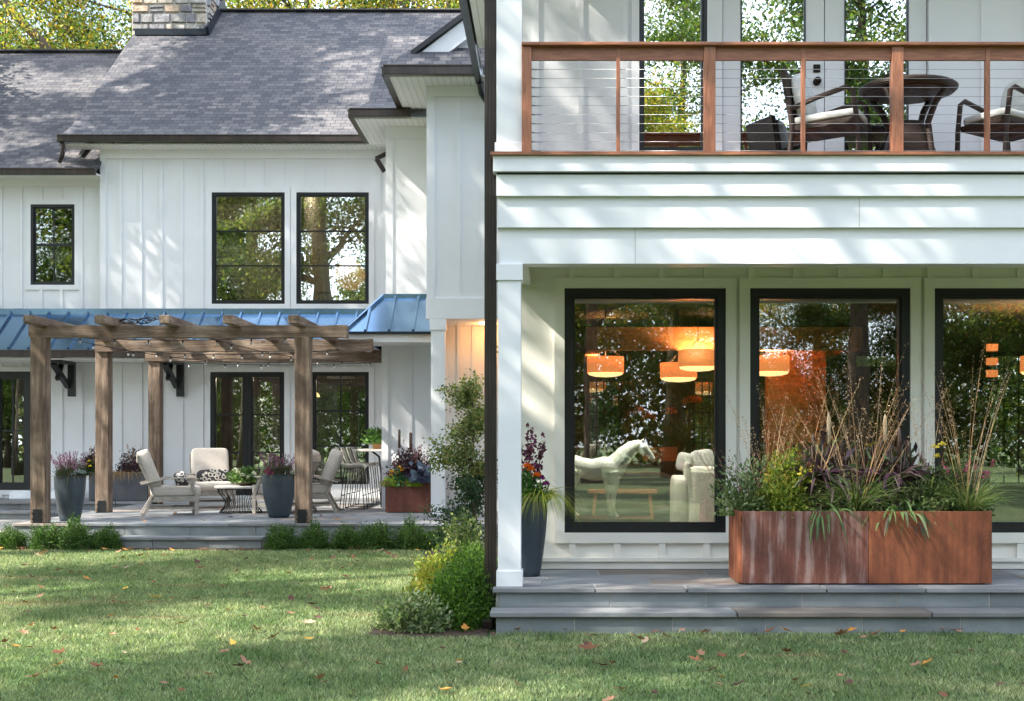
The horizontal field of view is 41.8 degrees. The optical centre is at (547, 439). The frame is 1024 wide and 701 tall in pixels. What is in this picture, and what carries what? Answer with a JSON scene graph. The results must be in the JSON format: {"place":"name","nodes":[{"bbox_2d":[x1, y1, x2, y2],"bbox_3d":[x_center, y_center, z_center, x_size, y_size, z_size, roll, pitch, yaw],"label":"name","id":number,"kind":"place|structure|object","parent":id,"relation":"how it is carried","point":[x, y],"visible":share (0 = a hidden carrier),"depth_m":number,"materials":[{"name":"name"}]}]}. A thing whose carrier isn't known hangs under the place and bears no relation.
{"place":"outdoors","nodes":[
{"label":"outdoors","id":0,"kind":"place"},
{"bbox_2d":[0,448,1023,700],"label":"ground","id":1,"kind":"structure","parent":0,"point":[998,476],"depth_m":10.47,"materials":[{"name":"green plant"}]},
{"bbox_2d":[0,0,121,48],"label":"autumn tree","id":2,"kind":"object","parent":1,"relation":"on","point":[11,8],"visible":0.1,"depth_m":40.90,"materials":[{"name":"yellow plant"}]},
{"bbox_2d":[0,0,130,48],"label":"autumn tree","id":3,"kind":"object","parent":1,"relation":"on","point":[80,17],"visible":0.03,"depth_m":50.15,"materials":[{"name":"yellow plant"}]},
{"bbox_2d":[19,0,131,48],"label":"autumn tree","id":4,"kind":"object","parent":1,"relation":"on","point":[121,26],"visible":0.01,"depth_m":56.09,"materials":[{"name":"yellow plant"}]},
{"bbox_2d":[0,0,251,48],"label":"autumn tree","id":5,"kind":"object","parent":1,"relation":"on","point":[72,32],"visible":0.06,"depth_m":47.14,"materials":[{"name":"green plant"}]},
{"bbox_2d":[119,535,266,547],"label":"stone steps","id":6,"kind":"structure","parent":1,"relation":"on","point":[191,541],"depth_m":18.70,"materials":[{"name":"grey stone"}]},
{"bbox_2d":[13,546,428,549],"bbox_3d":[-5.250,1.508,18.675,7.300,0.001,0.650,0,0,0],"label":"mulch bed","id":7,"kind":"object","parent":1,"relation":"on","point":[215,549],"visible":0.33,"depth_m":18.45,"materials":[{"name":"brown soil"}]},
{"bbox_2d":[0,522,28,549],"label":"boxwood","id":8,"kind":"object","parent":7,"relation":"on","point":[14,538],"visible":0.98,"depth_m":18.54,"materials":[{"name":"green plant"}]},
{"bbox_2d":[23,520,61,549],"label":"boxwood","id":9,"kind":"object","parent":7,"relation":"on","point":[41,538],"visible":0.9,"depth_m":18.51,"materials":[{"name":"green plant"}]},
{"bbox_2d":[54,510,93,550],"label":"boxwood","id":10,"kind":"object","parent":7,"relation":"on","point":[72,537],"visible":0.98,"depth_m":18.50,"materials":[{"name":"green plant"}]},
{"bbox_2d":[83,522,124,549],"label":"boxwood","id":11,"kind":"object","parent":7,"relation":"on","point":[104,538],"visible":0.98,"depth_m":18.52,"materials":[{"name":"green plant"}]},
{"bbox_2d":[261,521,298,549],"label":"boxwood","id":12,"kind":"object","parent":7,"relation":"on","point":[280,536],"visible":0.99,"depth_m":18.52,"materials":[{"name":"green plant"}]},
{"bbox_2d":[292,514,332,549],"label":"boxwood","id":13,"kind":"object","parent":7,"relation":"on","point":[314,537],"visible":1,"depth_m":18.54,"materials":[{"name":"green plant"}]},
{"bbox_2d":[329,521,364,549],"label":"boxwood","id":14,"kind":"object","parent":7,"relation":"on","point":[344,539],"visible":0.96,"depth_m":18.50,"materials":[{"name":"green plant"}]},
{"bbox_2d":[357,517,394,549],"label":"boxwood","id":15,"kind":"object","parent":7,"relation":"on","point":[375,536],"visible":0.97,"depth_m":18.50,"materials":[{"name":"green plant"}]},
{"bbox_2d":[389,511,433,549],"bbox_3d":[-1.884,1.248,18.587,0.736,0.540,0.586,0,0,36],"label":"boxwood","id":16,"kind":"object","parent":7,"relation":"on","point":[408,539],"visible":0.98,"depth_m":18.52,"materials":[{"name":"green plant"}]},
{"bbox_2d":[14,526,497,545],"bbox_3d":[-4.050,1.373,19.095,7.092,0.293,0.050,0,0,0],"label":"patio edge","id":17,"kind":"object","parent":1,"relation":"on","point":[193,530],"visible":0.28,"depth_m":19.07,"materials":[{"name":"grey stone"}]},
{"bbox_2d":[254,393,361,466],"bbox_3d":[-7.449,-1.149,39.148,5.267,5.342,4.525,0,0,-28],"label":"garden tree","id":18,"kind":"object","parent":1,"relation":"on","point":[261,441],"visible":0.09,"depth_m":39.03,"materials":[{"name":"green plant"}]},
{"bbox_2d":[225,0,444,475],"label":"autumn tree","id":19,"kind":"object","parent":1,"relation":"on","point":[276,4],"visible":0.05,"depth_m":51.41,"materials":[{"name":"yellow plant"}]},
{"bbox_2d":[317,393,364,476],"bbox_3d":[-5.081,-0.927,38.580,4.148,4.897,4.828,0,0,-43],"label":"garden tree","id":20,"kind":"object","parent":1,"relation":"on","point":[332,405],"visible":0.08,"depth_m":37.90,"materials":[{"name":"green plant"}]},
{"bbox_2d":[308,0,459,7],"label":"autumn tree","id":21,"kind":"object","parent":1,"relation":"on","point":[450,3],"visible":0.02,"depth_m":51.20,"materials":[{"name":"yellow plant"}]},
{"bbox_2d":[366,546,497,636],"bbox_3d":[-1.110,1.508,14.625,1.280,0.001,8.750,0,0,0],"label":"mulch bed","id":22,"kind":"object","parent":1,"relation":"on","point":[478,632],"visible":0.22,"depth_m":10.50,"materials":[{"name":"brown soil"}]},
{"bbox_2d":[377,578,461,634],"bbox_3d":[-1.014,1.303,10.617,0.684,0.440,0.516,0,0,0],"label":"variegated plant","id":23,"kind":"object","parent":22,"relation":"on","point":[415,612],"visible":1,"depth_m":10.52,"materials":[{"name":"green plant"}]},
{"bbox_2d":[401,554,446,599],"bbox_3d":[-1.037,1.269,11.926,0.554,0.510,0.666,0,0,0],"label":"golden shrub","id":24,"kind":"object","parent":22,"relation":"on","point":[424,575],"visible":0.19,"depth_m":11.85,"materials":[{"name":"yellow plant"}]},
{"bbox_2d":[409,538,456,589],"bbox_3d":[-1.070,1.244,13.208,0.646,0.558,0.706,0,0,0],"label":"golden shrub","id":25,"kind":"object","parent":22,"relation":"on","point":[434,557],"visible":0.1,"depth_m":13.20,"materials":[{"name":"yellow plant"}]},
{"bbox_2d":[428,506,483,562],"bbox_3d":[-0.938,1.120,14.589,0.750,0.807,0.769,0,0,0],"label":"slender shrub","id":26,"kind":"object","parent":22,"relation":"on","point":[459,536],"visible":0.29,"depth_m":14.53,"materials":[{"name":"green plant"}]},
{"bbox_2d":[417,368,497,556],"bbox_3d":[-0.976,0.345,15.473,1.053,2.334,1.016,0,0,0],"label":"slender shrub","id":27,"kind":"object","parent":22,"relation":"on","point":[472,423],"visible":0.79,"depth_m":15.39,"materials":[{"name":"green plant"}]},
{"bbox_2d":[423,544,495,631],"bbox_3d":[-0.712,1.179,10.969,0.714,0.681,0.934,0,0,-1],"label":"boxwood","id":28,"kind":"object","parent":22,"relation":"on","point":[460,589],"visible":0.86,"depth_m":10.81,"materials":[{"name":"green plant"}]},
{"bbox_2d":[0,0,1023,629],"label":"house","id":29,"kind":"structure","parent":1,"relation":"on","point":[184,158],"depth_m":18.00,"materials":[{"name":"white paint"}]},
{"bbox_2d":[0,371,29,489],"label":"french door","id":30,"kind":"structure","parent":29,"relation":"in","point":[25,375],"depth_m":27.84,"materials":[{"name":"black paint"}]},
{"bbox_2d":[31,204,73,284],"bbox_3d":[-10.288,-4.058,27.898,0.914,1.673,0.125,0,0,0],"label":"window","id":31,"kind":"structure","parent":29,"relation":"in","point":[33,206],"depth_m":27.84,"materials":[{"name":"black paint"}]},
{"bbox_2d":[210,372,246,494],"bbox_3d":[-6.571,-0.130,27.648,0.760,2.541,0.125,0,0,0],"label":"french door","id":32,"kind":"structure","parent":29,"relation":"in","point":[213,375],"depth_m":27.59,"materials":[{"name":"black paint"}]},
{"bbox_2d":[212,192,284,303],"bbox_3d":[-6.169,-3.949,27.648,1.504,2.297,0.125,0,0,0],"label":"window","id":33,"kind":"structure","parent":29,"relation":"in","point":[214,194],"depth_m":27.59,"materials":[{"name":"black paint"}]},
{"bbox_2d":[247,372,283,494],"bbox_3d":[-5.807,-0.130,27.648,0.760,2.541,0.125,0,0,0],"label":"french door","id":34,"kind":"structure","parent":29,"relation":"in","point":[250,375],"depth_m":27.59,"materials":[{"name":"black paint"}]},
{"bbox_2d":[296,192,368,303],"bbox_3d":[-4.434,-3.949,27.648,1.493,2.297,0.125,0,0,0],"label":"window","id":35,"kind":"structure","parent":29,"relation":"in","point":[298,194],"depth_m":27.59,"materials":[{"name":"black paint"}]},
{"bbox_2d":[312,372,368,483],"bbox_3d":[-4.274,-0.237,27.648,1.174,2.327,0.125,0,0,0],"label":"window","id":36,"kind":"structure","parent":29,"relation":"in","point":[314,374],"depth_m":27.59,"materials":[{"name":"black paint"}]},
{"bbox_2d":[335,260,364,289],"bbox_3d":[-4.315,-4.423,29.200,0.660,2.314,0.660,0,0,0],"label":"globe pendant","id":37,"kind":"object","parent":29,"relation":"hanging from","point":[349,278],"visible":0.95,"depth_m":28.97,"materials":[{"name":"white glass"}]},
{"bbox_2d":[586,378,621,458],"bbox_3d":[0.752,-0.269,18.049,0.484,1.128,0.068,0,0,0],"label":"window","id":38,"kind":"structure","parent":29,"relation":"in","point":[588,380],"depth_m":18.04,"materials":[{"name":"black paint"}]},
{"bbox_2d":[587,309,623,376],"bbox_3d":[0.669,-1.130,15.600,0.430,0.800,0.430,0,0,0],"label":"drum pendant","id":39,"kind":"object","parent":29,"relation":"hanging from","point":[605,366],"visible":0.94,"depth_m":15.42,"materials":[{"name":"orange"}]},
{"bbox_2d":[587,489,656,517],"bbox_3d":[0.823,0.871,14.900,0.761,0.642,0.300,0,0,0],"label":"wooden bench","id":40,"kind":"object","parent":29,"relation":"on","point":[647,492],"visible":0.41,"depth_m":14.76,"materials":[{"name":"red wood"}]},
{"bbox_2d":[575,471,671,521],"bbox_3d":[0.750,0.760,15.330,1.600,0.800,0.900,0,0,0],"label":"leather sofa","id":41,"kind":"object","parent":29,"relation":"on","point":[632,504],"visible":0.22,"depth_m":15.54,"materials":[{"name":"beige leather"}]},
{"bbox_2d":[565,288,725,532],"bbox_3d":[0.898,-0.273,12.442,1.490,2.258,0.115,0,0,0],"label":"window","id":42,"kind":"structure","parent":29,"relation":"in","point":[718,295],"depth_m":12.39,"materials":[{"name":"black paint"}]},
{"bbox_2d":[628,461,675,465],"bbox_3d":[1.421,0.730,17.300,1.800,0.920,0.400,0,0,0],"label":"console table","id":43,"kind":"object","parent":29,"relation":"on","point":[652,463],"visible":0.1,"depth_m":17.10,"materials":[{"name":"brown wood"}]},
{"bbox_2d":[633,395,704,449],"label":"orange dried flowers","id":44,"kind":"object","parent":43,"relation":"on","point":[693,398],"visible":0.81,"depth_m":17.25,"materials":[{"name":"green plant"}]},
{"bbox_2d":[639,0,706,150],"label":"window","id":45,"kind":"structure","parent":29,"relation":"in","point":[659,20],"depth_m":12.46,"materials":[{"name":"clear glass"}]},
{"bbox_2d":[660,309,696,381],"bbox_3d":[1.519,-1.101,15.600,0.430,0.858,0.430,0,0,0],"label":"drum pendant","id":46,"kind":"object","parent":29,"relation":"hanging from","point":[670,371],"visible":0.81,"depth_m":15.43,"materials":[{"name":"orange fabric"}]},
{"bbox_2d":[670,462,713,521],"bbox_3d":[1.646,0.704,13.628,0.803,0.971,0.723,0,0,0],"label":"wing armchair","id":47,"kind":"object","parent":29,"relation":"on","point":[691,500],"visible":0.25,"depth_m":13.32,"materials":[{"name":"beige fabric"}]},
{"bbox_2d":[678,339,713,371],"bbox_3d":[1.634,-1.138,14.600,0.430,0.785,0.430,0,0,0],"label":"drum pendant","id":48,"kind":"object","parent":29,"relation":"hanging from","point":[696,360],"visible":0.88,"depth_m":14.42,"materials":[{"name":"orange fabric"}]},
{"bbox_2d":[692,378,713,451],"bbox_3d":[2.176,-0.269,18.049,0.484,1.128,0.068,0,0,0],"label":"window","id":49,"kind":"structure","parent":29,"relation":"in","point":[702,380],"depth_m":18.04,"materials":[{"name":"black paint"}]},
{"bbox_2d":[722,0,823,150],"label":"balcony door","id":50,"kind":"structure","parent":29,"relation":"in","point":[742,20],"depth_m":12.44,"materials":[{"name":"white paint"}]},
{"bbox_2d":[522,42,1023,150],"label":"balcony railing","id":51,"kind":"object","parent":29,"relation":"on","point":[896,55],"visible":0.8,"depth_m":10.85,"materials":[{"name":"red wood"}]},
{"bbox_2d":[760,351,789,376],"bbox_3d":[2.485,-1.121,15.000,0.430,0.819,0.430,0,0,0],"label":"drum pendant","id":52,"kind":"object","parent":29,"relation":"hanging from","point":[774,365],"visible":0.68,"depth_m":14.81,"materials":[{"name":"orange"}]},
{"bbox_2d":[780,70,872,150],"bbox_3d":[2.395,-2.734,11.511,0.700,0.850,0.604,0,0,24],"label":"wicker armchair","id":53,"kind":"object","parent":29,"relation":"on","point":[824,118],"visible":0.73,"depth_m":11.38,"materials":[{"name":"brown wicker"}]},
{"bbox_2d":[750,288,909,497],"bbox_3d":[2.605,-0.273,12.442,1.481,2.258,0.115,0,0,0],"label":"window","id":54,"kind":"structure","parent":29,"relation":"in","point":[902,295],"depth_m":12.39,"materials":[{"name":"black paint"}]},
{"bbox_2d":[824,0,925,150],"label":"balcony door","id":55,"kind":"structure","parent":29,"relation":"in","point":[844,20],"depth_m":12.44,"materials":[{"name":"white paint"}]},
{"bbox_2d":[858,74,958,150],"bbox_3d":[3.103,-2.676,11.550,0.840,0.745,0.840,0,0,0],"label":"wicker table","id":56,"kind":"object","parent":29,"relation":"on","point":[918,146],"visible":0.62,"depth_m":11.39,"materials":[{"name":"brown wicker"}]},
{"bbox_2d":[935,288,1023,532],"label":"window","id":57,"kind":"structure","parent":29,"relation":"in","point":[941,294],"depth_m":12.39,"materials":[{"name":"black paint"}]},
{"bbox_2d":[955,77,1023,150],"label":"wicker armchair","id":58,"kind":"object","parent":29,"relation":"on","point":[1003,118],"visible":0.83,"depth_m":11.48,"materials":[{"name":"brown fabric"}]},
{"bbox_2d":[988,352,1023,485],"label":"window","id":59,"kind":"structure","parent":29,"relation":"in","point":[1003,354],"depth_m":18.07,"materials":[{"name":"black paint"}]},
{"bbox_2d":[18,356,1023,475],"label":"woodland","id":60,"kind":"object","parent":1,"relation":"on","point":[1011,363],"visible":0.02,"depth_m":61.11,"materials":[{"name":"green plant"}]},
{"bbox_2d":[497,346,711,457],"bbox_3d":[0.859,-0.927,23.524,4.148,4.897,4.828,0,0,0],"label":"garden tree","id":61,"kind":"object","parent":1,"relation":"on","point":[614,408],"visible":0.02,"depth_m":23.43,"materials":[{"name":"green plant"}]},
{"bbox_2d":[599,382,713,452],"bbox_3d":[3.233,-1.149,23.859,5.267,5.342,4.525,0,0,16],"label":"garden tree","id":62,"kind":"object","parent":1,"relation":"on","point":[698,417],"visible":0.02,"depth_m":24.07,"materials":[{"name":"green plant"}]},
{"bbox_2d":[496,570,917,606],"bbox_3d":[3.575,1.352,11.560,7.990,0.312,1.520,0,0,0],"label":"porch footing","id":63,"kind":"object","parent":1,"relation":"on","point":[497,599],"visible":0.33,"depth_m":10.80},
{"bbox_2d":[493,570,1023,592],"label":"porch floor","id":64,"kind":"structure","parent":63,"relation":"on","point":[663,581],"depth_m":10.96,"materials":[{"name":"grey stone"}]},
{"bbox_2d":[521,496,547,576],"bbox_3d":[-0.208,0.838,11.750,0.418,0.703,0.418,0,0,0],"label":"planter pot","id":65,"kind":"object","parent":64,"relation":"on","point":[533,531],"visible":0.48,"depth_m":11.59,"materials":[{"name":"ceramic"}]},
{"bbox_2d":[521,423,546,493],"bbox_3d":[-0.191,0.191,11.741,0.374,0.692,0.263,0,0,0],"label":"purple amaranth","id":66,"kind":"object","parent":65,"relation":"in","point":[530,450],"visible":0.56,"depth_m":11.70,"materials":[{"name":"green plant"}]},
{"bbox_2d":[521,463,551,501],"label":"marigolds","id":67,"kind":"object","parent":65,"relation":"in","point":[530,484],"visible":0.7,"depth_m":11.60,"materials":[{"name":"green plant"}]},
{"bbox_2d":[521,477,582,522],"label":"chartreuse grass","id":68,"kind":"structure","parent":65,"relation":"in","point":[549,496],"depth_m":11.55,"materials":[{"name":"green plant"}]},
{"bbox_2d":[729,508,991,583],"bbox_3d":[2.606,0.887,11.309,2.078,0.603,0.621,0,0,0],"label":"planter box","id":69,"kind":"object","parent":64,"relation":"on","point":[770,547],"visible":0.94,"depth_m":11.00,"materials":[{"name":"metal"}]},
{"bbox_2d":[694,447,805,516],"bbox_3d":[1.686,0.347,11.383,0.925,0.614,0.779,0,0,0],"label":"gaura","id":70,"kind":"object","parent":69,"relation":"on","point":[727,496],"visible":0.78,"depth_m":11.27,"materials":[{"name":"green plant"}]},
{"bbox_2d":[728,383,811,510],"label":"ornamental grass","id":71,"kind":"object","parent":69,"relation":"in","point":[768,451],"depth_m":11.24,"materials":[{"name":"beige plant"}]},
{"bbox_2d":[748,442,817,518],"bbox_3d":[1.974,0.334,11.221,0.600,0.644,0.491,0,0,0],"label":"yellow celosia","id":72,"kind":"object","parent":69,"relation":"in","point":[776,494],"visible":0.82,"depth_m":11.13,"materials":[{"name":"green plant"}]},
{"bbox_2d":[779,413,869,543],"bbox_3d":[2.315,0.319,11.301,0.958,1.091,0.881,0,0,0],"label":"purple millet","id":73,"kind":"object","parent":69,"relation":"in","point":[815,478],"visible":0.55,"depth_m":11.14,"materials":[{"name":"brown plant"}]},
{"bbox_2d":[780,424,871,510],"bbox_3d":[2.241,0.274,11.415,0.977,0.823,0.796,0,0,31],"label":"dark canna","id":74,"kind":"object","parent":69,"relation":"on","point":[822,442],"visible":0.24,"depth_m":11.34,"materials":[{"name":"purple plant"}]},
{"bbox_2d":[806,466,902,510],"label":"leafy greens","id":75,"kind":"object","parent":69,"relation":"in","point":[825,505],"visible":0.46,"depth_m":11.13,"materials":[{"name":"green plant"}]},
{"bbox_2d":[759,336,951,512],"bbox_3d":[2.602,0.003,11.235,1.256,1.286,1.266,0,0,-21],"label":"ornamental grass","id":76,"kind":"object","parent":69,"relation":"in","point":[854,502],"depth_m":11.10,"materials":[{"name":"green plant"}]},
{"bbox_2d":[838,438,933,521],"bbox_3d":[2.854,0.423,11.396,0.926,0.879,0.948,0,0,-39],"label":"purple millet","id":77,"kind":"object","parent":69,"relation":"in","point":[895,473],"visible":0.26,"depth_m":11.27,"materials":[{"name":"brown plant"}]},
{"bbox_2d":[849,414,943,540],"bbox_3d":[2.956,0.316,11.320,0.950,1.066,0.882,0,0,0],"label":"purple millet","id":78,"kind":"object","parent":69,"relation":"in","point":[914,473],"visible":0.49,"depth_m":11.21,"materials":[{"name":"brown plant"}]},
{"bbox_2d":[843,436,951,510],"bbox_3d":[2.972,0.308,11.433,1.096,0.757,0.832,0,0,0],"label":"dark canna","id":79,"kind":"object","parent":69,"relation":"on","point":[911,461],"visible":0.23,"depth_m":11.29,"materials":[{"name":"purple plant"}]},
{"bbox_2d":[889,458,954,510],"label":"leafy greens","id":80,"kind":"object","parent":69,"relation":"in","point":[933,500],"visible":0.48,"depth_m":11.20,"materials":[{"name":"green plant"}]},
{"bbox_2d":[919,450,995,516],"bbox_3d":[3.437,0.367,11.387,0.657,0.576,0.508,0,0,-17],"label":"magenta gomphrena","id":81,"kind":"object","parent":69,"relation":"on","point":[964,469],"visible":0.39,"depth_m":11.27,"materials":[{"name":"green plant"}]},
{"bbox_2d":[919,339,1021,513],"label":"ornamental grass","id":82,"kind":"object","parent":69,"relation":"in","point":[982,503],"depth_m":11.16,"materials":[{"name":"green plant"}]},
{"bbox_2d":[490,592,1023,633],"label":"stone steps","id":83,"kind":"structure","parent":1,"relation":"on","point":[638,613],"depth_m":10.48,"materials":[{"name":"grey stone"}]},
{"bbox_2d":[856,356,1023,470],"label":"garden tree","id":84,"kind":"object","parent":1,"relation":"on","point":[867,360],"visible":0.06,"depth_m":21.95,"materials":[{"name":"green plant"}]},
{"bbox_2d":[1,0,1023,447],"label":"sky","id":85,"kind":"structure","parent":0,"point":[105,1],"materials":[{"name":"white"}]},
{"bbox_2d":[575,516,654,521],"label":"plinth","id":86,"kind":"structure","parent":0,"point":[617,519],"depth_m":12.98,"materials":[{"name":"brown wood"}]},
{"bbox_2d":[575,439,654,517],"bbox_3d":[0.545,0.383,13.200,1.021,0.795,0.290,0,0,0],"label":"horse statue","id":87,"kind":"object","parent":86,"relation":"on","point":[609,471],"visible":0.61,"depth_m":13.12,"materials":[{"name":"white ceramic"}]},
{"bbox_2d":[830,366,896,469],"bbox_3d":[4.088,0.140,16.788,1.000,2.100,0.525,0,0,0],"label":"table","id":88,"kind":"object","parent":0,"point":[866,395],"visible":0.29,"depth_m":16.52,"materials":[{"name":"brown wood"}]},
{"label":"patio footing","id":89,"kind":"structure","parent":0,"visible":0},
{"bbox_2d":[12,498,497,525],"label":"patio","id":90,"kind":"structure","parent":89,"relation":"on","point":[209,514],"depth_m":20.58,"materials":[{"name":"grey stone"}]},
{"bbox_2d":[54,475,85,520],"bbox_3d":[-7.045,0.858,19.750,0.458,0.663,0.458,0,0,0],"label":"planter pot","id":91,"kind":"object","parent":90,"relation":"on","point":[70,493],"visible":0.91,"depth_m":19.59,"materials":[{"name":"stone"}]},
{"bbox_2d":[51,451,93,483],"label":"heather","id":92,"kind":"object","parent":91,"relation":"in","point":[68,471],"visible":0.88,"depth_m":19.66,"materials":[{"name":"pink plant"}]},
{"bbox_2d":[0,491,146,519],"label":"stone steps","id":93,"kind":"structure","parent":90,"relation":"on","point":[18,500],"depth_m":25.93,"materials":[{"name":"grey stone"}]},
{"bbox_2d":[89,472,147,500],"bbox_3d":[-8.353,0.909,26.250,1.145,0.559,0.500,0,0,0],"label":"planter box","id":94,"kind":"object","parent":93,"relation":"on","point":[133,489],"visible":0.53,"depth_m":26.00,"materials":[{"name":"stone"}]},
{"bbox_2d":[136,449,200,516],"bbox_3d":[-6.027,0.671,21.284,0.965,1.056,0.830,0,0,-18],"label":"lounge chair","id":95,"kind":"object","parent":90,"relation":"on","point":[160,492],"visible":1,"depth_m":20.96,"materials":[{"name":"grey wood"}]},
{"bbox_2d":[23,315,381,522],"bbox_3d":[-5.150,-0.276,22.060,4.580,2.927,6.881,0,0,0],"label":"pergola","id":96,"kind":"object","parent":90,"relation":"on","point":[302,331],"visible":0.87,"depth_m":19.22,"materials":[{"name":"brown wood"}]},
{"bbox_2d":[68,315,370,368],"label":"string lights","id":97,"kind":"object","parent":96,"relation":"hanging from","point":[154,319],"visible":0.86,"depth_m":21.63,"materials":[{"name":"black metal"}]},
{"bbox_2d":[187,448,235,507],"bbox_3d":[-5.936,0.671,23.649,0.830,1.056,0.965,0,0,-20],"label":"lounge chair","id":98,"kind":"object","parent":90,"relation":"on","point":[207,458],"visible":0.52,"depth_m":23.80,"materials":[{"name":"beige fabric"}]},
{"bbox_2d":[214,485,262,513],"bbox_3d":[-5.040,0.970,22.000,0.860,0.440,0.860,0,0,0],"label":"coffee table","id":99,"kind":"object","parent":90,"relation":"on","point":[229,487],"visible":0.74,"depth_m":21.77,"materials":[{"name":"wood"}]},
{"bbox_2d":[226,465,261,485],"bbox_3d":[-4.951,0.574,21.987,0.670,0.351,0.582,0,0,37],"label":"flower arrangement","id":100,"kind":"object","parent":99,"relation":"on","point":[242,476],"visible":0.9,"depth_m":21.88,"materials":[{"name":"green plant"}]},
{"bbox_2d":[261,474,294,517],"bbox_3d":[-4.135,0.858,20.600,0.538,0.663,0.538,0,0,0],"label":"planter pot","id":101,"kind":"object","parent":90,"relation":"on","point":[279,492],"visible":0.91,"depth_m":20.41,"materials":[{"name":"stone"}]},
{"bbox_2d":[259,452,294,478],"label":"heather","id":102,"kind":"object","parent":101,"relation":"in","point":[282,468],"visible":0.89,"depth_m":20.53,"materials":[{"name":"purple plant"}]},
{"bbox_2d":[252,449,320,513],"bbox_3d":[-4.279,0.671,21.893,0.965,1.056,0.830,0,0,8],"label":"lounge chair","id":103,"kind":"object","parent":90,"relation":"on","point":[257,492],"visible":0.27,"depth_m":21.62,"materials":[{"name":"grey wood"}]},
{"bbox_2d":[291,449,342,512],"bbox_3d":[-3.908,0.671,22.305,0.965,1.056,0.830,0,0,-6],"label":"lounge chair","id":104,"kind":"object","parent":90,"relation":"on","point":[321,489],"visible":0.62,"depth_m":22.01,"materials":[{"name":"grey wood"}]},
{"bbox_2d":[385,483,430,512],"bbox_3d":[-2.272,0.945,22.200,0.784,0.489,0.600,0,0,0],"label":"planter box","id":105,"kind":"object","parent":90,"relation":"on","point":[404,499],"visible":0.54,"depth_m":21.90,"materials":[{"name":"metal"}]},
{"bbox_2d":[382,441,430,481],"bbox_3d":[-2.250,0.373,22.140,1.012,0.802,0.675,0,0,0],"label":"purple shrub","id":106,"kind":"object","parent":105,"relation":"on","point":[405,465],"visible":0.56,"depth_m":22.08,"materials":[{"name":"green plant"}]},
{"bbox_2d":[405,461,448,482],"bbox_3d":[-1.975,0.525,21.948,0.731,0.386,0.589,0,0,0],"label":"ornamental cabbage","id":107,"kind":"object","parent":105,"relation":"in","point":[424,476],"visible":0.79,"depth_m":21.79,"materials":[{"name":"purple plant"}]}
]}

